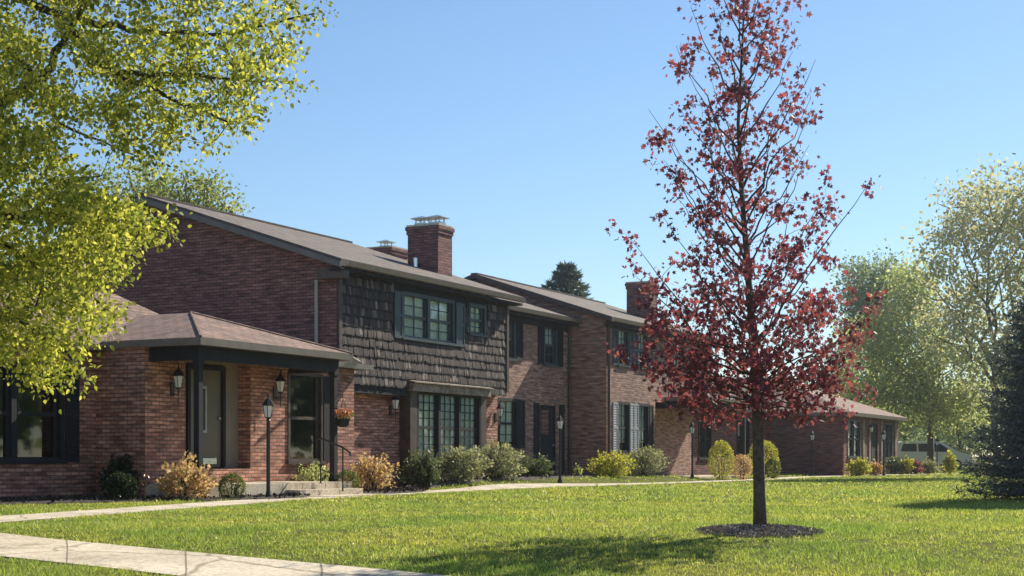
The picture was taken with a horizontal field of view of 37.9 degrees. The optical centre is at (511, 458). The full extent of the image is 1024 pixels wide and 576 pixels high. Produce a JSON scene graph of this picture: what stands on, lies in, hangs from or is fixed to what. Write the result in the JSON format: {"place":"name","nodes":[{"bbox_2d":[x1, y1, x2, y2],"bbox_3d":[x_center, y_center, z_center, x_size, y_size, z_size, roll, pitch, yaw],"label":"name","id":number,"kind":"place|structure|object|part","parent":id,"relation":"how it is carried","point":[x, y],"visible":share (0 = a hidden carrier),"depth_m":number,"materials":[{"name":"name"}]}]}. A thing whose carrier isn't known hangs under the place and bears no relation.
{"place":"outdoors","nodes":[
{"label":"outdoors","id":0,"kind":"place"},
{"bbox_2d":[0,533,448,575],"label":"pavement","id":1,"kind":"structure","parent":0,"point":[166,561],"depth_m":13.22,"materials":[{"name":"concrete"}]},
{"bbox_2d":[0,473,958,522],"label":"path","id":2,"kind":"structure","parent":0,"point":[23,517],"depth_m":26.43,"materials":[{"name":"concrete"}]},
{"bbox_2d":[0,459,1023,575],"bbox_3d":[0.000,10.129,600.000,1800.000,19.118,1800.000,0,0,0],"label":"lawn","id":3,"kind":"structure","parent":0,"point":[652,480],"depth_m":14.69,"materials":[{"name":"plant"}]},
{"bbox_2d":[0,492,309,505],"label":"mulch bed","id":4,"kind":"object","parent":3,"relation":"on","point":[45,500],"visible":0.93,"depth_m":26.50,"materials":[{"name":"soil"}]},
{"bbox_2d":[96,453,141,495],"bbox_3d":[-7.440,0.340,28.655,1.010,0.967,1.074,0,0,0],"label":"shrub","id":5,"kind":"object","parent":4,"relation":"on","point":[123,467],"visible":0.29,"depth_m":28.45,"materials":[{"name":"green plant"}]},
{"bbox_2d":[101,470,138,498],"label":"shrub","id":6,"kind":"object","parent":4,"relation":"on","point":[118,480],"visible":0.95,"depth_m":26.36,"materials":[{"name":"green plant"}]},
{"bbox_2d":[139,474,150,497],"bbox_3d":[-6.510,0.531,26.493,0.214,0.517,0.214,0,0,0],"label":"garden ornament","id":7,"kind":"object","parent":4,"relation":"on","point":[144,485],"visible":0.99,"depth_m":26.47,"materials":[{"name":"black metal"}]},
{"bbox_2d":[153,451,218,499],"bbox_3d":[-5.936,0.330,27.188,1.185,0.991,1.312,0,0,0],"label":"shrub","id":8,"kind":"object","parent":4,"relation":"on","point":[192,478],"visible":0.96,"depth_m":27.08,"materials":[{"name":"yellow plant"}]},
{"bbox_2d":[218,472,246,497],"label":"shrub","id":9,"kind":"object","parent":4,"relation":"on","point":[233,475],"visible":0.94,"depth_m":27.73,"materials":[{"name":"green plant"}]},
{"bbox_2d":[262,393,273,496],"bbox_3d":[-4.668,-0.195,28.600,0.225,2.130,0.260,0,0,0],"label":"lamp post","id":10,"kind":"object","parent":4,"relation":"on","point":[268,405],"visible":0.94,"depth_m":28.57,"materials":[{"name":"black metal"}]},
{"bbox_2d":[76,143,254,215],"bbox_3d":[-12.082,-5.024,52.388,6.542,11.516,5.362,0,0,0],"label":"garden tree","id":11,"kind":"object","parent":3,"relation":"on","point":[151,187],"visible":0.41,"depth_m":51.43,"materials":[{"name":"green plant"}]},
{"bbox_2d":[0,0,338,413],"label":"maple tree","id":12,"kind":"object","parent":3,"relation":"on","point":[84,210],"visible":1,"depth_m":14.80,"materials":[{"name":"green plant"}]},
{"bbox_2d":[0,280,373,499],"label":"brick house","id":13,"kind":"structure","parent":3,"relation":"on","point":[130,406],"depth_m":29.02,"materials":[{"name":"brick"}]},
{"bbox_2d":[0,362,67,463],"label":"window","id":14,"kind":"structure","parent":13,"relation":"in","point":[31,431],"depth_m":27.53,"materials":[{"name":"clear glass"}]},
{"bbox_2d":[170,363,184,404],"bbox_3d":[-6.497,-1.450,29.033,0.298,0.800,0.225,0,0,27],"label":"wall lantern","id":15,"kind":"object","parent":13,"relation":"attached to","point":[178,375],"depth_m":28.98,"materials":[{"name":"black metal"}]},
{"bbox_2d":[186,364,225,468],"bbox_3d":[-6.270,-0.845,30.516,0.170,2.110,1.210,0,0,27],"label":"door","id":16,"kind":"structure","parent":13,"relation":"in","point":[214,377],"depth_m":30.68,"materials":[{"name":"paint"}]},
{"bbox_2d":[273,370,285,406],"bbox_3d":[-4.973,-1.500,31.997,0.298,0.800,0.225,0,0,27],"label":"wall lantern","id":17,"kind":"object","parent":13,"relation":"attached to","point":[280,380],"depth_m":31.94,"materials":[{"name":"black metal"}]},
{"bbox_2d":[286,371,325,463],"bbox_3d":[-4.884,-0.890,33.244,0.820,2.020,1.430,0,0,27],"label":"window","id":18,"kind":"structure","parent":13,"relation":"in","point":[304,390],"depth_m":33.21,"materials":[{"name":"clear glass"}]},
{"bbox_2d":[315,437,350,490],"bbox_3d":[-3.691,0.110,30.848,0.886,1.120,0.074,0,0,27],"label":"handrail","id":19,"kind":"object","parent":13,"relation":"attached to","point":[340,446],"visible":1,"depth_m":30.76,"materials":[{"name":"black metal"}]},
{"bbox_2d":[333,391,357,426],"bbox_3d":[-3.623,-1.073,32.227,0.617,0.785,0.756,0,0,0],"label":"hanging basket","id":20,"kind":"object","parent":13,"relation":"hanging from","point":[343,420],"visible":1,"depth_m":32.09,"materials":[{"name":"orange metal"}]},
{"bbox_2d":[12,193,525,487],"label":"brick house","id":21,"kind":"structure","parent":3,"relation":"on","point":[423,330],"depth_m":37.57,"materials":[{"name":"red brick"}]},
{"bbox_2d":[389,396,399,421],"bbox_3d":[-2.961,-1.330,37.773,0.298,0.800,0.225,0,0,27],"label":"wall lantern","id":22,"kind":"object","parent":21,"relation":"attached to","point":[395,401],"depth_m":37.71,"materials":[{"name":"black metal"}]},
{"bbox_2d":[402,291,456,346],"bbox_3d":[-2.476,-3.635,39.134,0.820,1.230,2.790,0,0,27],"label":"window","id":23,"kind":"structure","parent":21,"relation":"in","point":[427,319],"depth_m":38.98,"materials":[{"name":"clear glass"}]},
{"bbox_2d":[417,391,480,463],"bbox_3d":[-1.970,-0.825,40.117,0.820,1.930,3.620,0,0,27],"label":"window","id":24,"kind":"structure","parent":21,"relation":"in","point":[443,419],"depth_m":40.07,"materials":[{"name":"clear glass"}]},
{"bbox_2d":[468,303,488,337],"bbox_3d":[-1.264,-3.825,41.491,0.820,0.890,1.090,0,0,27],"label":"window","id":25,"kind":"structure","parent":21,"relation":"in","point":[477,313],"depth_m":41.47,"materials":[{"name":"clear glass"}]},
{"bbox_2d":[494,400,503,427],"bbox_3d":[-0.352,-1.280,42.849,0.298,0.800,0.225,0,0,27],"label":"wall lantern","id":26,"kind":"object","parent":21,"relation":"attached to","point":[500,408],"depth_m":42.79,"materials":[{"name":"black metal"}]},
{"bbox_2d":[293,461,339,480],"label":"shrub","id":27,"kind":"object","parent":3,"relation":"on","point":[306,475],"visible":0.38,"depth_m":32.69,"materials":[{"name":"green plant"}]},
{"bbox_2d":[319,494,391,496],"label":"footpath","id":28,"kind":"structure","parent":3,"relation":"on","point":[349,495],"depth_m":30.41,"materials":[{"name":"concrete"}]},
{"bbox_2d":[360,486,428,493],"bbox_3d":[-3.055,0.715,34.263,2.239,0.130,4.522,0,0,0],"label":"mulch bed","id":29,"kind":"object","parent":3,"relation":"on","point":[393,490],"visible":0.56,"depth_m":33.22,"materials":[{"name":"soil"}]},
{"bbox_2d":[336,470,361,487],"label":"shrub","id":30,"kind":"object","parent":29,"relation":"on","point":[352,474],"visible":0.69,"depth_m":32.16,"materials":[{"name":"green plant"}]},
{"bbox_2d":[346,451,400,489],"bbox_3d":[-3.148,0.325,33.949,1.373,1.010,1.191,0,0,-40],"label":"shrub","id":31,"kind":"object","parent":29,"relation":"on","point":[373,471],"visible":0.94,"depth_m":33.80,"materials":[{"name":"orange plant"}]},
{"bbox_2d":[366,240,581,475],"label":"brick house","id":32,"kind":"structure","parent":3,"relation":"on","point":[536,402],"depth_m":47.87,"materials":[{"name":"brown brick"}]},
{"bbox_2d":[499,398,519,448],"bbox_3d":[-0.431,-1.080,46.066,0.820,1.540,1.390,0,0,27],"label":"window","id":33,"kind":"structure","parent":32,"relation":"in","point":[508,432],"depth_m":46.26,"materials":[{"name":"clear glass"}]},
{"bbox_2d":[509,321,517,360],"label":"window","id":34,"kind":"structure","parent":32,"relation":"in","point":[512,325],"depth_m":46.28,"materials":[{"name":"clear glass"}]},
{"bbox_2d":[540,405,555,473],"bbox_3d":[1.114,-0.595,48.448,0.170,2.410,1.260,0,0,27],"label":"door","id":35,"kind":"structure","parent":32,"relation":"in","point":[547,412],"depth_m":48.61,"materials":[{"name":"black wood"}]},
{"bbox_2d":[543,327,558,366],"bbox_3d":[0.940,-3.690,48.735,0.820,1.380,1.090,0,0,27],"label":"window","id":36,"kind":"structure","parent":32,"relation":"in","point":[550,335],"depth_m":48.89,"materials":[{"name":"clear glass"}]},
{"bbox_2d":[396,473,603,487],"bbox_3d":[-0.048,0.615,43.017,2.089,0.324,13.987,0,0,23],"label":"mulch bed","id":37,"kind":"object","parent":3,"relation":"on","point":[441,483],"visible":0.56,"depth_m":41.05,"materials":[{"name":"soil"}]},
{"bbox_2d":[397,443,443,486],"bbox_3d":[-2.304,0.200,37.152,1.196,1.178,1.191,0,0,0],"label":"juniper","id":38,"kind":"object","parent":37,"relation":"on","point":[425,472],"visible":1,"depth_m":37.03,"materials":[{"name":"green plant"}]},
{"bbox_2d":[435,444,493,482],"bbox_3d":[-1.312,0.128,38.841,1.549,1.069,1.583,0,0,-43],"label":"shrub","id":39,"kind":"object","parent":37,"relation":"on","point":[458,464],"visible":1,"depth_m":38.59,"materials":[{"name":"green plant"}]},
{"bbox_2d":[468,437,527,480],"bbox_3d":[-0.419,-0.007,40.773,1.780,1.264,1.775,0,0,0],"label":"shrub","id":40,"kind":"object","parent":37,"relation":"on","point":[500,456],"visible":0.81,"depth_m":40.50,"materials":[{"name":"green plant"}]},
{"bbox_2d":[516,453,556,475],"bbox_3d":[0.601,0.221,43.902,1.324,0.812,1.228,0,0,21],"label":"yew","id":41,"kind":"object","parent":37,"relation":"on","point":[535,468],"visible":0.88,"depth_m":43.71,"materials":[{"name":"green plant"}]},
{"bbox_2d":[572,463,582,475],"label":"shrub","id":42,"kind":"object","parent":37,"relation":"on","point":[577,471],"visible":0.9,"depth_m":46.14,"materials":[{"name":"green plant"}]},
{"bbox_2d":[79,483,1018,545],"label":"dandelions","id":43,"kind":"object","parent":3,"relation":"on","point":[556,513],"visible":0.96,"depth_m":20.57,"materials":[{"name":"yellow plant"}]},
{"bbox_2d":[556,415,563,482],"bbox_3d":[1.366,-0.267,42.500,0.225,2.088,0.260,0,0,0],"label":"lamp post","id":44,"kind":"object","parent":3,"relation":"on","point":[559,420],"visible":0.95,"depth_m":42.47,"materials":[{"name":"black metal"}]},
{"bbox_2d":[541,260,593,298],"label":"spruce tree","id":45,"kind":"object","parent":3,"relation":"on","point":[566,277],"visible":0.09,"depth_m":77.55,"materials":[{"name":"green plant"}]},
{"bbox_2d":[464,273,749,477],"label":"brick house","id":46,"kind":"structure","parent":3,"relation":"on","point":[613,406],"depth_m":50.91,"materials":[{"name":"brown brick"}]},
{"bbox_2d":[617,329,630,367],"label":"window","id":47,"kind":"structure","parent":46,"relation":"in","point":[623,335],"depth_m":50.95,"materials":[{"name":"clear glass"}]},
{"bbox_2d":[617,402,631,453],"bbox_3d":[3.479,-1.040,50.831,0.820,1.760,1.140,0,0,27],"label":"window","id":48,"kind":"structure","parent":46,"relation":"in","point":[623,407],"depth_m":51.00,"materials":[{"name":"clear glass"}]},
{"bbox_2d":[638,333,649,370],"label":"window","id":49,"kind":"structure","parent":46,"relation":"in","point":[640,346],"depth_m":52.41,"materials":[{"name":"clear glass"}]},
{"bbox_2d":[638,403,650,452],"bbox_3d":[4.291,-1.040,52.409,0.820,1.760,1.090,0,0,27],"label":"window","id":50,"kind":"structure","parent":46,"relation":"in","point":[643,408],"depth_m":52.56,"materials":[{"name":"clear glass"}]},
{"bbox_2d":[672,340,683,374],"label":"window","id":51,"kind":"structure","parent":46,"relation":"in","point":[682,365],"depth_m":55.71,"materials":[{"name":"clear glass"}]},
{"bbox_2d":[581,448,639,477],"bbox_3d":[3.142,0.144,47.618,1.899,0.975,1.854,0,0,0],"label":"shrub","id":52,"kind":"object","parent":3,"relation":"on","point":[609,463],"visible":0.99,"depth_m":47.41,"materials":[{"name":"yellow plant"}]},
{"bbox_2d":[623,444,676,475],"bbox_3d":[4.561,0.070,50.498,2.051,1.152,1.814,0,0,0],"label":"shrub","id":53,"kind":"object","parent":3,"relation":"on","point":[644,456],"visible":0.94,"depth_m":50.26,"materials":[{"name":"green plant"}]},
{"bbox_2d":[689,421,694,477],"bbox_3d":[6.398,-0.296,53.000,0.225,2.140,0.260,0,0,0],"label":"lamp post","id":54,"kind":"object","parent":3,"relation":"on","point":[691,427],"visible":0.9,"depth_m":52.97,"materials":[{"name":"black metal"}]},
{"bbox_2d":[706,440,734,479],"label":"shrub","id":55,"kind":"object","parent":3,"relation":"on","point":[725,444],"visible":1,"depth_m":53.09,"materials":[{"name":"green plant"}]},
{"bbox_2d":[693,407,775,474],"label":"brick house","id":56,"kind":"structure","parent":3,"relation":"on","point":[705,439],"depth_m":62.55,"materials":[{"name":"brown brick"}]},
{"bbox_2d":[698,418,711,459],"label":"window","id":57,"kind":"structure","parent":56,"relation":"in","point":[704,435],"depth_m":61.01,"materials":[{"name":"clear glass"}]},
{"bbox_2d":[736,419,750,458],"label":"window","id":58,"kind":"structure","parent":56,"relation":"in","point":[739,428],"depth_m":66.05,"materials":[{"name":"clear glass"}]},
{"bbox_2d":[731,454,752,479],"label":"shrub","id":59,"kind":"object","parent":3,"relation":"on","point":[738,457],"visible":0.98,"depth_m":54.28,"materials":[{"name":"orange plant"}]},
{"bbox_2d":[695,523,825,537],"bbox_3d":[2.663,0.759,16.007,1.382,0.140,1.389,0,0,0],"label":"mulch ring","id":60,"kind":"object","parent":3,"relation":"on","point":[769,530],"visible":0.97,"depth_m":15.70,"materials":[{"name":"wood"}]},
{"bbox_2d":[604,0,890,527],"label":"red maple","id":61,"kind":"object","parent":60,"relation":"on","point":[760,364],"visible":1,"depth_m":15.84,"materials":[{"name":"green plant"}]},
{"bbox_2d":[748,440,780,476],"bbox_3d":[9.695,0.011,57.609,1.184,1.620,1.264,0,0,-26],"label":"shrub","id":62,"kind":"object","parent":3,"relation":"on","point":[767,444],"visible":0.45,"depth_m":57.52,"materials":[{"name":"green plant"}]},
{"bbox_2d":[765,458,781,478],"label":"shrub","id":63,"kind":"object","parent":3,"relation":"on","point":[773,475],"visible":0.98,"depth_m":56.87,"materials":[{"name":"green plant"}]},
{"bbox_2d":[712,377,907,475],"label":"brick house","id":64,"kind":"structure","parent":3,"relation":"on","point":[837,446],"depth_m":68.21,"materials":[{"name":"brown brick"}]},
{"bbox_2d":[847,419,861,457],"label":"window","id":65,"kind":"structure","parent":64,"relation":"in","point":[853,433],"depth_m":69.44,"materials":[{"name":"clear glass"}]},
{"bbox_2d":[868,423,873,438],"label":"wall lantern","id":66,"kind":"object","parent":64,"relation":"attached to","point":[871,427],"depth_m":70.83,"materials":[{"name":"black metal"}]},
{"bbox_2d":[871,423,877,463],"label":"door","id":67,"kind":"structure","parent":64,"relation":"in","point":[874,441],"depth_m":72.31,"materials":[{"name":"metal"}]},
{"bbox_2d":[885,422,892,458],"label":"window","id":68,"kind":"structure","parent":64,"relation":"in","point":[887,440],"depth_m":74.71,"materials":[{"name":"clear glass"}]},
{"bbox_2d":[810,430,814,474],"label":"lamp post","id":69,"kind":"object","parent":3,"relation":"on","point":[812,435],"visible":0.94,"depth_m":65.97,"materials":[{"name":"black metal"}]},
{"bbox_2d":[842,457,872,475],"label":"shrub","id":70,"kind":"object","parent":3,"relation":"on","point":[857,467],"visible":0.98,"depth_m":65.95,"materials":[{"name":"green plant"}]},
{"bbox_2d":[868,459,882,474],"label":"shrub","id":71,"kind":"object","parent":3,"relation":"on","point":[876,467],"visible":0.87,"depth_m":68.40,"materials":[{"name":"orange plant"}]},
{"bbox_2d":[818,238,935,408],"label":"poplar tree","id":72,"kind":"object","parent":3,"relation":"on","point":[862,272],"visible":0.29,"depth_m":99.18,"materials":[{"name":"green plant"}]},
{"bbox_2d":[881,429,885,475],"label":"lamp post","id":73,"kind":"object","parent":3,"relation":"on","point":[883,434],"visible":0.92,"depth_m":65.97,"materials":[{"name":"black metal"}]},
{"bbox_2d":[885,456,906,473],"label":"shrub","id":74,"kind":"object","parent":3,"relation":"on","point":[893,466],"visible":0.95,"depth_m":73.21,"materials":[{"name":"green plant"}]},
{"bbox_2d":[899,455,915,473],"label":"shrub","id":75,"kind":"object","parent":3,"relation":"on","point":[908,463],"visible":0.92,"depth_m":73.22,"materials":[{"name":"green plant"}]},
{"bbox_2d":[859,368,967,440],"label":"shade tree","id":76,"kind":"object","parent":3,"relation":"on","point":[903,437],"visible":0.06,"depth_m":123.85,"materials":[{"name":"green plant"}]},
{"bbox_2d":[822,252,1008,466],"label":"leafy tree","id":77,"kind":"object","parent":3,"relation":"on","point":[919,375],"visible":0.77,"depth_m":86.77,"materials":[{"name":"green plant"}]},
{"bbox_2d":[911,459,924,473],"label":"shrub","id":78,"kind":"object","parent":3,"relation":"on","point":[918,468],"visible":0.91,"depth_m":73.60,"materials":[{"name":"red plant"}]},
{"bbox_2d":[918,457,938,473],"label":"shrub","id":79,"kind":"object","parent":3,"relation":"on","point":[932,467],"visible":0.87,"depth_m":74.43,"materials":[{"name":"green plant"}]},
{"bbox_2d":[898,441,971,469],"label":"minivan","id":80,"kind":"object","parent":3,"relation":"on","point":[915,450],"visible":0.27,"depth_m":91.10,"materials":[{"name":"paint"}]},
{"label":"side window","id":81,"kind":"part","parent":80,"relation":"part of","materials":[{"name":"black glass"}]},
{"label":"side window","id":82,"kind":"part","parent":80,"relation":"part of","materials":[{"name":"black glass"}]},
{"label":"side window","id":83,"kind":"part","parent":80,"relation":"part of","materials":[{"name":"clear glass"}]},
{"bbox_2d":[935,439,938,471],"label":"lamp post","id":84,"kind":"object","parent":3,"relation":"on","point":[936,441],"visible":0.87,"depth_m":83.97,"materials":[{"name":"black metal"}]},
{"bbox_2d":[941,449,958,473],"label":"shrub","id":85,"kind":"object","parent":3,"relation":"on","point":[948,467],"visible":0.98,"depth_m":73.74,"materials":[{"name":"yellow plant"}]},
{"bbox_2d":[882,323,1021,462],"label":"woods","id":86,"kind":"object","parent":3,"relation":"on","point":[959,412],"depth_m":139.07,"materials":[{"name":"green plant"}]},
{"bbox_2d":[910,372,1001,467],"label":"shade tree","id":87,"kind":"object","parent":3,"relation":"on","point":[956,442],"visible":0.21,"depth_m":111.30,"materials":[{"name":"green plant"}]},
{"bbox_2d":[897,153,1023,467],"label":"shade tree","id":88,"kind":"object","parent":3,"relation":"on","point":[1005,214],"visible":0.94,"depth_m":60.32,"materials":[{"name":"yellow-green leaf"},{"name":"pale bark"}]},
{"bbox_2d":[948,279,1023,499],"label":"blue spruce","id":89,"kind":"object","parent":3,"relation":"on","point":[1013,441],"visible":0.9,"depth_m":27.59,"materials":[{"name":"green plant"}]},
{"bbox_2d":[967,355,1023,460],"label":"shade tree","id":90,"kind":"object","parent":3,"relation":"on","point":[989,425],"visible":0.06,"depth_m":103.71,"materials":[{"name":"green plant"}]},
{"bbox_2d":[0,0,1023,458],"label":"sky","id":91,"kind":"structure","parent":0,"point":[524,125],"materials":[{"name":"blue"}]}
]}

